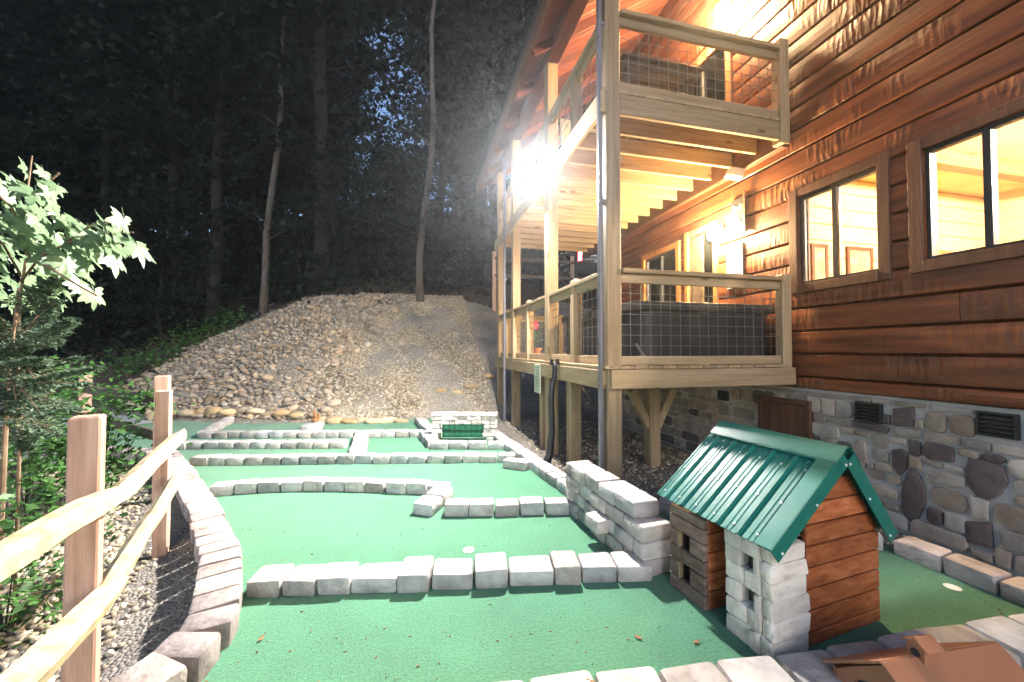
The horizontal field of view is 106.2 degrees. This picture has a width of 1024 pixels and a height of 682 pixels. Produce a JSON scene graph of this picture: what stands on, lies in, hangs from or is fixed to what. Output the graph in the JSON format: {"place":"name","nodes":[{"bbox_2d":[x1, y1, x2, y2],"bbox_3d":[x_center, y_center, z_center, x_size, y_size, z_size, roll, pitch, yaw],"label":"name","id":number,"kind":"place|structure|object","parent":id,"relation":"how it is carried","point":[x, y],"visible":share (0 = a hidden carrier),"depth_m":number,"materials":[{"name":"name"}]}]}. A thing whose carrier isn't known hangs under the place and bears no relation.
{"place":"outdoors","nodes":[
{"label":"outdoors","id":0,"kind":"place"},
{"bbox_2d":[0,409,172,462],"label":"path","id":1,"kind":"structure","parent":0,"point":[143,421],"depth_m":7.12,"materials":[{"name":"gravel"}]},
{"bbox_2d":[25,445,152,460],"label":"stone kerb","id":2,"kind":"structure","parent":1,"relation":"on","point":[146,451],"depth_m":4.65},
{"bbox_2d":[8,11,525,290],"label":"sky","id":3,"kind":"structure","parent":0,"point":[399,72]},
{"bbox_2d":[0,192,597,408],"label":"forest floor","id":4,"kind":"structure","parent":0,"point":[528,290],"depth_m":14.69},
{"bbox_2d":[0,206,66,347],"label":"tree","id":5,"kind":"object","parent":4,"relation":"on","point":[4,310],"visible":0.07,"depth_m":14.55,"materials":[{"name":"green plant"}]},
{"bbox_2d":[0,0,101,278],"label":"forest tree","id":6,"kind":"object","parent":4,"relation":"on","point":[5,94],"visible":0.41,"depth_m":14.59,"materials":[{"name":"green plant"}]},
{"bbox_2d":[0,230,112,357],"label":"tree","id":7,"kind":"object","parent":4,"relation":"on","point":[16,277],"visible":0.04,"depth_m":14.64,"materials":[{"name":"green plant"}]},
{"bbox_2d":[0,0,173,356],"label":"forest tree","id":8,"kind":"object","parent":4,"relation":"on","point":[15,67],"visible":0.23,"depth_m":14.93,"materials":[{"name":"green plant"}]},
{"bbox_2d":[0,0,173,334],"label":"forest tree","id":9,"kind":"object","parent":4,"relation":"on","point":[82,202],"visible":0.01,"depth_m":16.85,"materials":[{"name":"green plant"}]},
{"bbox_2d":[0,0,206,350],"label":"forest tree","id":10,"kind":"object","parent":4,"relation":"on","point":[77,160],"visible":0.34,"depth_m":14.42,"materials":[{"name":"green plant"}]},
{"bbox_2d":[53,222,155,358],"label":"tree","id":11,"kind":"object","parent":4,"relation":"on","point":[99,322],"visible":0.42,"depth_m":14.21,"materials":[{"name":"green plant"}]},
{"bbox_2d":[1,6,210,318],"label":"forest tree","id":12,"kind":"object","parent":4,"relation":"on","point":[15,9],"visible":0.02,"depth_m":17.58,"materials":[{"name":"green plant"}]},
{"bbox_2d":[93,344,162,380],"bbox_3d":[-11.255,0.683,11.310,1.688,1.190,1.585,0,-1,14],"label":"bank weed","id":13,"kind":"object","parent":4,"relation":"on","point":[125,367],"visible":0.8,"depth_m":11.09,"materials":[{"name":"green plant"}]},
{"bbox_2d":[0,0,258,328],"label":"forest tree","id":14,"kind":"object","parent":4,"relation":"on","point":[58,28],"visible":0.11,"depth_m":15.32,"materials":[{"name":"green plant"}]},
{"bbox_2d":[84,160,210,351],"bbox_3d":[-12.230,-2.635,13.238,3.535,6.338,3.665,1,-2,-27],"label":"tree","id":15,"kind":"object","parent":4,"relation":"on","point":[135,212],"visible":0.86,"depth_m":12.93,"materials":[{"name":"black plant"}]},
{"bbox_2d":[33,0,285,342],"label":"forest tree","id":16,"kind":"object","parent":4,"relation":"on","point":[173,173],"visible":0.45,"depth_m":13.70,"materials":[{"name":"black plant"}]},
{"bbox_2d":[78,9,312,318],"bbox_3d":[-13.527,-9.199,17.780,8.589,16.959,7.594,1,-2,-45],"label":"forest tree","id":17,"kind":"object","parent":4,"relation":"on","point":[230,220],"visible":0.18,"depth_m":17.24,"materials":[{"name":"green plant"}]},
{"bbox_2d":[148,205,258,333],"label":"tree","id":18,"kind":"object","parent":4,"relation":"on","point":[201,224],"visible":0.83,"depth_m":13.34,"materials":[{"name":"green plant"}]},
{"bbox_2d":[90,0,340,335],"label":"forest tree","id":19,"kind":"object","parent":4,"relation":"on","point":[208,42],"visible":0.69,"depth_m":13.49,"materials":[{"name":"black plant"}]},
{"bbox_2d":[185,190,259,285],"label":"tree","id":20,"kind":"object","parent":4,"relation":"on","point":[231,243],"visible":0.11,"depth_m":27.23,"materials":[{"name":"green plant"}]},
{"bbox_2d":[157,1,331,297],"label":"forest tree","id":21,"kind":"object","parent":4,"relation":"on","point":[252,262],"depth_m":20.96,"materials":[{"name":"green plant"}]},
{"bbox_2d":[222,187,270,287],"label":"tree","id":22,"kind":"object","parent":4,"relation":"on","point":[235,257],"visible":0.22,"depth_m":24.96,"materials":[{"name":"green plant"}]},
{"bbox_2d":[240,219,305,301],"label":"tree","id":23,"kind":"object","parent":4,"relation":"on","point":[276,258],"visible":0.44,"depth_m":15.50,"materials":[{"name":"green plant"}]},
{"bbox_2d":[255,188,323,298],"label":"tree","id":24,"kind":"object","parent":4,"relation":"on","point":[297,258],"visible":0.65,"depth_m":13.79,"materials":[{"name":"green plant"}]},
{"bbox_2d":[241,91,349,286],"bbox_3d":[-15.124,-12.072,24.258,9.282,17.717,7.356,1,-2,-31],"label":"forest tree","id":25,"kind":"object","parent":4,"relation":"on","point":[265,204],"visible":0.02,"depth_m":24.09,"materials":[{"name":"green plant"}]},
{"bbox_2d":[206,0,387,292],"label":"forest tree","id":26,"kind":"object","parent":4,"relation":"on","point":[297,179],"visible":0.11,"depth_m":18.54,"materials":[{"name":"green plant"}]},
{"bbox_2d":[0,189,597,371],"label":"undergrowth","id":27,"kind":"object","parent":4,"relation":"on","point":[337,280],"visible":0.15,"depth_m":14.50,"materials":[{"name":"green plant"}]},
{"bbox_2d":[223,3,377,289],"bbox_3d":[-9.798,-10.854,18.150,6.742,17.424,6.544,-1,-2,45],"label":"forest tree","id":28,"kind":"object","parent":4,"relation":"on","point":[299,165],"visible":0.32,"depth_m":17.16,"materials":[{"name":"green plant"}]},
{"bbox_2d":[231,0,397,271],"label":"forest tree","id":29,"kind":"object","parent":4,"relation":"on","point":[361,84],"visible":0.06,"depth_m":22.96,"materials":[{"name":"green plant"}]},
{"bbox_2d":[186,0,455,295],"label":"forest tree","id":30,"kind":"object","parent":4,"relation":"on","point":[317,68],"visible":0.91,"depth_m":13.69,"materials":[{"name":"black plant"}]},
{"bbox_2d":[266,130,376,288],"bbox_3d":[-6.360,-4.475,13.943,3.220,5.582,3.466,-1,-1,25],"label":"tree","id":31,"kind":"object","parent":4,"relation":"on","point":[331,174],"visible":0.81,"depth_m":13.48,"materials":[{"name":"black plant"}]},
{"bbox_2d":[329,0,401,251],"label":"forest tree","id":32,"kind":"object","parent":4,"relation":"on","point":[365,95],"visible":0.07,"depth_m":26.43,"materials":[{"name":"green plant"}]},
{"bbox_2d":[335,120,424,284],"bbox_3d":[-4.870,-4.932,14.398,3.390,6.079,3.515,0,-1,7],"label":"tree","id":33,"kind":"object","parent":4,"relation":"on","point":[373,200],"visible":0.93,"depth_m":14.11,"materials":[{"name":"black plant"}]},
{"bbox_2d":[353,105,452,275],"bbox_3d":[-4.402,-5.965,16.090,3.867,6.933,4.009,-1,-1,24],"label":"tree","id":34,"kind":"object","parent":4,"relation":"on","point":[409,245],"visible":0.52,"depth_m":15.68,"materials":[{"name":"green plant"}]},
{"bbox_2d":[357,0,470,301],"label":"forest tree","id":35,"kind":"object","parent":4,"relation":"on","point":[419,256],"visible":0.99,"depth_m":12.68,"materials":[{"name":"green plant"}]},
{"bbox_2d":[352,0,502,258],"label":"forest tree","id":36,"kind":"object","parent":4,"relation":"on","point":[426,90],"visible":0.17,"depth_m":20.17,"materials":[{"name":"green plant"}]},
{"bbox_2d":[411,136,470,248],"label":"tree","id":37,"kind":"object","parent":4,"relation":"on","point":[433,192],"visible":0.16,"depth_m":23.89,"materials":[{"name":"green plant"}]},
{"bbox_2d":[387,16,499,242],"bbox_3d":[-3.619,-19.330,26.184,11.856,26.375,9.347,-1,-2,27],"label":"forest tree","id":38,"kind":"object","parent":4,"relation":"on","point":[417,88],"visible":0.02,"depth_m":26.12,"materials":[{"name":"green plant"}]},
{"bbox_2d":[376,0,513,271],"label":"forest tree","id":39,"kind":"object","parent":4,"relation":"on","point":[458,58],"visible":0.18,"depth_m":17.91,"materials":[{"name":"green plant"}]},
{"bbox_2d":[412,163,496,295],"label":"tree","id":40,"kind":"object","parent":4,"relation":"on","point":[465,182],"visible":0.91,"depth_m":13.80,"materials":[{"name":"green plant"}]},
{"bbox_2d":[399,0,560,287],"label":"forest tree","id":41,"kind":"object","parent":4,"relation":"on","point":[455,19],"visible":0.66,"depth_m":14.89,"materials":[{"name":"green plant"}]},
{"bbox_2d":[442,0,534,274],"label":"forest tree","id":42,"kind":"object","parent":4,"relation":"on","point":[493,97],"visible":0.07,"depth_m":18.13,"materials":[{"name":"green plant"}]},
{"bbox_2d":[451,0,560,295],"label":"forest tree","id":43,"kind":"object","parent":4,"relation":"on","point":[485,207],"visible":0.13,"depth_m":15.04,"materials":[{"name":"green plant"}]},
{"bbox_2d":[563,251,596,284],"bbox_3d":[3.355,-2.998,16.850,1.954,1.720,4.447,0,-1,-1],"label":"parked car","id":44,"kind":"object","parent":4,"relation":"on","point":[582,271],"visible":0.23,"depth_m":14.70,"materials":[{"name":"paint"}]},
{"bbox_2d":[98,292,597,423],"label":"hillside","id":45,"kind":"structure","parent":0,"point":[344,359],"depth_m":8.98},
{"bbox_2d":[112,340,184,372],"bbox_3d":[-10.175,0.444,11.355,2.033,1.068,1.488,1,-2,-30],"label":"bank weed","id":46,"kind":"object","parent":45,"relation":"on","point":[157,361],"visible":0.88,"depth_m":11.12,"materials":[{"name":"green plant"}]},
{"bbox_2d":[136,327,209,351],"bbox_3d":[-10.468,0.054,12.137,2.011,1.145,1.560,0,-1,-14],"label":"bank weed","id":47,"kind":"object","parent":45,"relation":"on","point":[176,345],"visible":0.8,"depth_m":12.11,"materials":[{"name":"green plant"}]},
{"bbox_2d":[174,313,235,340],"bbox_3d":[-9.873,-0.299,12.590,2.007,1.357,1.678,0,-1,-14],"label":"bank weed","id":48,"kind":"object","parent":45,"relation":"on","point":[208,327],"visible":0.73,"depth_m":12.50,"materials":[{"name":"green plant"}]},
{"bbox_2d":[196,305,259,331],"bbox_3d":[-9.352,-0.719,13.032,1.774,0.994,1.682,-1,-1,26],"label":"bank weed","id":49,"kind":"object","parent":45,"relation":"on","point":[228,315],"visible":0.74,"depth_m":12.90,"materials":[{"name":"green plant"}]},
{"bbox_2d":[188,0,353,315],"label":"forest tree","id":50,"kind":"object","parent":45,"relation":"on","point":[264,288],"visible":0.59,"depth_m":13.68,"materials":[{"name":"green plant"}]},
{"bbox_2d":[492,251,495,310],"bbox_3d":[-0.580,-1.879,12.664,0.114,2.152,0.102,0,-1,10],"label":"fence post","id":51,"kind":"object","parent":45,"relation":"on","point":[493,281],"visible":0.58,"depth_m":12.62,"materials":[{"name":"brown wood"}]},
{"bbox_2d":[0,393,1013,681],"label":"ground","id":52,"kind":"structure","parent":0,"point":[144,631],"depth_m":2.42,"materials":[{"name":"soil"}]},
{"bbox_2d":[0,277,103,605],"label":"hemlock sapling","id":53,"kind":"object","parent":52,"relation":"on","point":[35,405],"visible":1,"depth_m":1.89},
{"bbox_2d":[0,355,145,532],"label":"shrub","id":54,"kind":"object","parent":52,"relation":"on","point":[55,445],"visible":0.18,"depth_m":3.33,"materials":[{"name":"green plant"}]},
{"bbox_2d":[61,414,105,681],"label":"fence post","id":55,"kind":"object","parent":52,"relation":"on","point":[85,476],"visible":0.72,"depth_m":1.31,"materials":[{"name":"brown wood"}]},
{"bbox_2d":[0,574,128,681],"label":"fence rail","id":56,"kind":"object","parent":55,"relation":"attached to","point":[46,656],"visible":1,"depth_m":1.11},
{"bbox_2d":[0,486,129,581],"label":"fence rail","id":57,"kind":"object","parent":55,"relation":"attached to","point":[21,548],"visible":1,"depth_m":1.07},
{"bbox_2d":[100,470,184,584],"bbox_3d":[-1.888,0.909,2.031,0.081,0.096,1.727,1,-2,-34],"label":"fence rail","id":58,"kind":"object","parent":55,"relation":"attached to","point":[124,561],"visible":0.94,"depth_m":1.75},
{"bbox_2d":[112,429,186,501],"bbox_3d":[-1.879,0.610,2.044,0.074,0.132,1.728,1,-2,-34],"label":"fence rail","id":59,"kind":"object","parent":55,"relation":"attached to","point":[134,479],"visible":0.85,"depth_m":1.79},
{"bbox_2d":[0,459,166,681],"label":"gravel bed","id":60,"kind":"object","parent":52,"relation":"on","point":[22,634],"visible":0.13,"depth_m":2.28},
{"bbox_2d":[0,403,107,542],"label":"shrub","id":61,"kind":"object","parent":60,"relation":"on","point":[31,469],"visible":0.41,"depth_m":2.67,"materials":[{"name":"green plant"}]},
{"bbox_2d":[0,457,128,647],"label":"shrub","id":62,"kind":"object","parent":60,"relation":"on","point":[29,572],"visible":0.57,"depth_m":1.95,"materials":[{"name":"green plant"}]},
{"bbox_2d":[0,155,155,607],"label":"maple sapling","id":63,"kind":"object","parent":60,"relation":"on","point":[83,246],"visible":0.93,"depth_m":2.03,"materials":[{"name":"green plant"}]},
{"bbox_2d":[7,375,195,514],"bbox_3d":[-3.632,0.963,3.450,1.135,1.319,0.990,0,-1,-14],"label":"shrub","id":64,"kind":"object","parent":60,"relation":"on","point":[109,418],"visible":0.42,"depth_m":3.46,"materials":[{"name":"green plant"}]},
{"bbox_2d":[78,374,92,412],"bbox_3d":[-5.462,1.047,4.912,0.104,1.365,0.094,1,-2,-35],"label":"fence post","id":65,"kind":"object","parent":52,"relation":"on","point":[85,395],"depth_m":4.90,"materials":[{"name":"brown wood"}]},
{"bbox_2d":[83,413,152,439],"bbox_3d":[-4.364,0.925,4.250,2.567,0.115,0.101,-1,-2,31],"label":"fence rail","id":66,"kind":"object","parent":65,"relation":"attached to","point":[146,431],"visible":0.29,"depth_m":3.88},
{"bbox_2d":[85,386,153,402],"bbox_3d":[-4.363,0.581,4.260,2.567,0.120,0.090,-1,-2,31],"label":"fence rail","id":67,"kind":"object","parent":65,"relation":"attached to","point":[88,390],"visible":0.5,"depth_m":4.19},
{"bbox_2d":[151,375,170,502],"bbox_3d":[-3.268,1.004,3.581,0.104,1.360,0.094,1,-2,-30],"label":"fence post","id":68,"kind":"object","parent":52,"relation":"on","point":[162,382],"visible":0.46,"depth_m":3.55,"materials":[{"name":"brown wood"}]},
{"bbox_2d":[152,390,172,558],"bbox_3d":[-2.417,1.010,2.654,0.080,1.335,0.071,1,-2,-29],"label":"fence post","id":69,"kind":"object","parent":52,"relation":"on","point":[162,472],"visible":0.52,"depth_m":2.63,"materials":[{"name":"brown wood"}]},
{"bbox_2d":[110,447,242,681],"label":"stone kerb","id":70,"kind":"structure","parent":52,"relation":"on","point":[189,651],"depth_m":1.85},
{"bbox_2d":[493,431,565,494],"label":"stone kerb","id":71,"kind":"structure","parent":52,"relation":"on","point":[553,476],"depth_m":4.07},
{"bbox_2d":[41,419,1023,681],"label":"putting green","id":72,"kind":"object","parent":52,"relation":"on","point":[311,527],"visible":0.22,"depth_m":1.98,"materials":[{"name":"carpet"}]},
{"bbox_2d":[197,417,234,437],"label":"stone kerb","id":73,"kind":"structure","parent":72,"relation":"on","point":[219,425],"depth_m":6.28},
{"bbox_2d":[176,439,347,449],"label":"stone kerb","id":74,"kind":"structure","parent":72,"relation":"on","point":[277,444],"depth_m":5.04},
{"bbox_2d":[198,429,422,438],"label":"stone kerb","id":75,"kind":"structure","parent":72,"relation":"on","point":[260,434],"depth_m":5.67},
{"bbox_2d":[209,477,450,496],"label":"stone kerb","id":76,"kind":"structure","parent":72,"relation":"on","point":[342,484],"depth_m":3.51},
{"bbox_2d":[189,452,514,465],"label":"stone kerb","id":77,"kind":"structure","parent":72,"relation":"on","point":[328,458],"depth_m":4.38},
{"bbox_2d":[349,431,368,453],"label":"stone kerb","id":78,"kind":"structure","parent":72,"relation":"on","point":[359,443],"depth_m":4.94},
{"bbox_2d":[413,485,452,515],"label":"stone kerb","id":79,"kind":"structure","parent":72,"relation":"on","point":[432,502],"depth_m":3.11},
{"bbox_2d":[247,551,651,597],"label":"stone kerb","id":80,"kind":"structure","parent":72,"relation":"on","point":[418,574],"depth_m":2.11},
{"bbox_2d":[431,411,497,441],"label":"stone arch","id":81,"kind":"structure","parent":72,"relation":"on","point":[459,424],"depth_m":5.47,"materials":[{"name":"white stone"}]},
{"bbox_2d":[431,440,504,449],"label":"stone kerb","id":82,"kind":"structure","parent":72,"relation":"on","point":[461,445],"depth_m":5.00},
{"bbox_2d":[444,496,569,516],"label":"stone kerb","id":83,"kind":"structure","parent":72,"relation":"on","point":[466,507],"depth_m":3.02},
{"bbox_2d":[503,457,529,470],"bbox_3d":[0.051,1.355,4.239,0.286,0.100,0.168,-1,-1,22],"label":"loose paver","id":84,"kind":"object","parent":72,"relation":"on","point":[520,464],"visible":0.88,"depth_m":4.18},
{"bbox_2d":[565,460,670,575],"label":"block wall","id":85,"kind":"structure","parent":72,"relation":"on","point":[612,512],"depth_m":2.46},
{"bbox_2d":[501,613,1023,681],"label":"stone kerb","id":86,"kind":"structure","parent":72,"relation":"on","point":[1006,634],"depth_m":1.47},
{"bbox_2d":[648,493,882,549],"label":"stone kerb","id":87,"kind":"structure","parent":72,"relation":"on","point":[664,505],"depth_m":3.04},
{"bbox_2d":[657,421,897,659],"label":"model house","id":88,"kind":"structure","parent":72,"relation":"on","point":[774,544],"depth_m":1.77,"materials":[{"name":"brown wood"}]},
{"bbox_2d":[822,634,1023,681],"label":"model barn","id":89,"kind":"structure","parent":72,"relation":"on","point":[923,658],"depth_m":1.27,"materials":[{"name":"brown wood"}]},
{"bbox_2d":[894,536,1023,606],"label":"stone kerb","id":90,"kind":"structure","parent":72,"relation":"on","point":[1005,585],"depth_m":2.17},
{"bbox_2d":[492,0,795,480],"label":"deck","id":91,"kind":"structure","parent":52,"relation":"on","point":[649,375],"depth_m":3.79,"materials":[{"name":"brown wood"}]},
{"bbox_2d":[503,157,506,420],"bbox_3d":[-0.127,-0.984,7.144,0.073,4.900,0.056,0,-1,-14],"label":"downspout","id":92,"kind":"object","parent":91,"relation":"attached to","point":[504,287],"visible":0.95,"depth_m":7.12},
{"bbox_2d":[543,359,559,463],"bbox_3d":[0.432,0.812,4.318,0.247,1.222,0.106,1,-1,-26],"label":"drain pipe","id":93,"kind":"object","parent":91,"relation":"attached to","point":[548,457],"visible":0.96,"depth_m":4.28,"materials":[{"name":"black plastic"}]},
{"bbox_2d":[595,0,604,468],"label":"downspout","id":94,"kind":"object","parent":91,"relation":"attached to","point":[600,201],"visible":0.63,"depth_m":3.38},
{"bbox_2d":[494,8,789,258],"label":"deck","id":95,"kind":"structure","parent":91,"relation":"attached to","point":[675,147],"depth_m":4.15,"materials":[{"name":"brown wood"}]},
{"bbox_2d":[530,165,548,185],"bbox_3d":[0.367,-2.055,4.738,0.264,0.230,0.280,0,-1,-14],"label":"flood light","id":96,"kind":"object","parent":95,"relation":"attached to","point":[539,173],"visible":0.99,"depth_m":4.70,"materials":[{"name":"white plastic"}]},
{"bbox_2d":[583,52,703,111],"bbox_3d":[1.464,-2.554,4.434,0.940,0.677,0.975,0,-1,-14],"label":"hot tub","id":97,"kind":"object","parent":95,"relation":"on","point":[642,70],"visible":0.27,"depth_m":4.06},
{"bbox_2d":[561,301,774,355],"bbox_3d":[1.713,-0.051,4.686,1.670,0.596,1.960,0,-1,-14],"label":"hot tub","id":98,"kind":"object","parent":91,"relation":"on","point":[720,335],"visible":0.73,"depth_m":3.75,"materials":[{"name":"black plastic"}]},
{"bbox_2d":[503,418,905,543],"bbox_3d":[1.587,1.470,4.261,2.135,0.152,6.434,0,-1,-14],"label":"gravel strip","id":99,"kind":"object","parent":52,"relation":"on","point":[634,452],"visible":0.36,"depth_m":4.97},
{"bbox_2d":[475,0,1023,576],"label":"log cabin","id":100,"kind":"object","parent":52,"relation":"on","point":[903,154],"visible":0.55,"depth_m":3.23,"materials":[{"name":"brown wood"}]},
{"bbox_2d":[641,240,682,301],"bbox_3d":[2.334,-0.526,5.948,0.135,1.800,0.970,0,-1,-14],"label":"patio door","id":101,"kind":"structure","parent":100,"relation":"in","point":[671,260],"depth_m":5.91,"materials":[{"name":"beige glass"}]},
{"bbox_2d":[684,220,721,302],"bbox_3d":[2.543,-0.587,5.084,0.135,1.850,0.600,0,-1,-14],"label":"door","id":102,"kind":"structure","parent":100,"relation":"in","point":[703,255],"depth_m":5.11,"materials":[{"name":"beige glass"}]},
{"bbox_2d":[684,28,733,166],"bbox_3d":[2.549,-2.931,5.115,0.135,1.630,1.060,0,-1,-14],"label":"upper door","id":103,"kind":"structure","parent":100,"relation":"in","point":[712,62],"depth_m":4.90,"materials":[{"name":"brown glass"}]},
{"bbox_2d":[715,0,731,18],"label":"wall lamp","id":104,"kind":"object","parent":100,"relation":"attached to","point":[723,9],"visible":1,"depth_m":4.59,"materials":[{"name":"white glass"}]},
{"bbox_2d":[727,241,742,288],"bbox_3d":[2.620,-0.885,4.523,0.020,0.520,0.230,0,-1,-14],"label":"rules sign","id":105,"kind":"object","parent":100,"relation":"attached to","point":[735,258],"visible":0.63,"depth_m":4.50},
{"bbox_2d":[731,190,745,234],"bbox_3d":[2.631,-1.476,4.463,0.034,0.480,0.208,0,-1,-14],"label":"wall lamp","id":106,"kind":"object","parent":100,"relation":"attached to","point":[738,215],"visible":1,"depth_m":4.45,"materials":[{"name":"metal"}]},
{"bbox_2d":[757,395,813,438],"bbox_3d":[2.779,0.907,3.933,0.120,0.650,0.580,0,-1,-14],"label":"crawlspace door","id":107,"kind":"structure","parent":100,"relation":"in","point":[777,414],"depth_m":3.89,"materials":[{"name":"brown wood"}]},
{"bbox_2d":[810,243,828,279],"bbox_3d":[3.481,-0.859,4.347,0.240,0.480,0.024,0,-1,-14],"label":"picture frame","id":108,"kind":"object","parent":100,"relation":"attached to","point":[819,261],"visible":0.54,"depth_m":4.34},
{"bbox_2d":[788,150,896,293],"bbox_3d":[2.932,-0.990,3.456,0.147,1.030,0.845,0,-1,-14],"label":"window","id":109,"kind":"structure","parent":100,"relation":"in","point":[879,164],"depth_m":3.44,"materials":[{"name":"brown wood"}]},
{"bbox_2d":[845,246,873,273],"bbox_3d":[4.064,-0.836,4.487,0.400,0.520,0.024,0,-1,-14],"label":"picture frame","id":110,"kind":"object","parent":100,"relation":"attached to","point":[859,259],"visible":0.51,"depth_m":4.48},
{"bbox_2d":[906,96,1023,273],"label":"window","id":111,"kind":"structure","parent":100,"relation":"in","point":[992,251],"depth_m":2.66,"materials":[{"name":"brown wood"}]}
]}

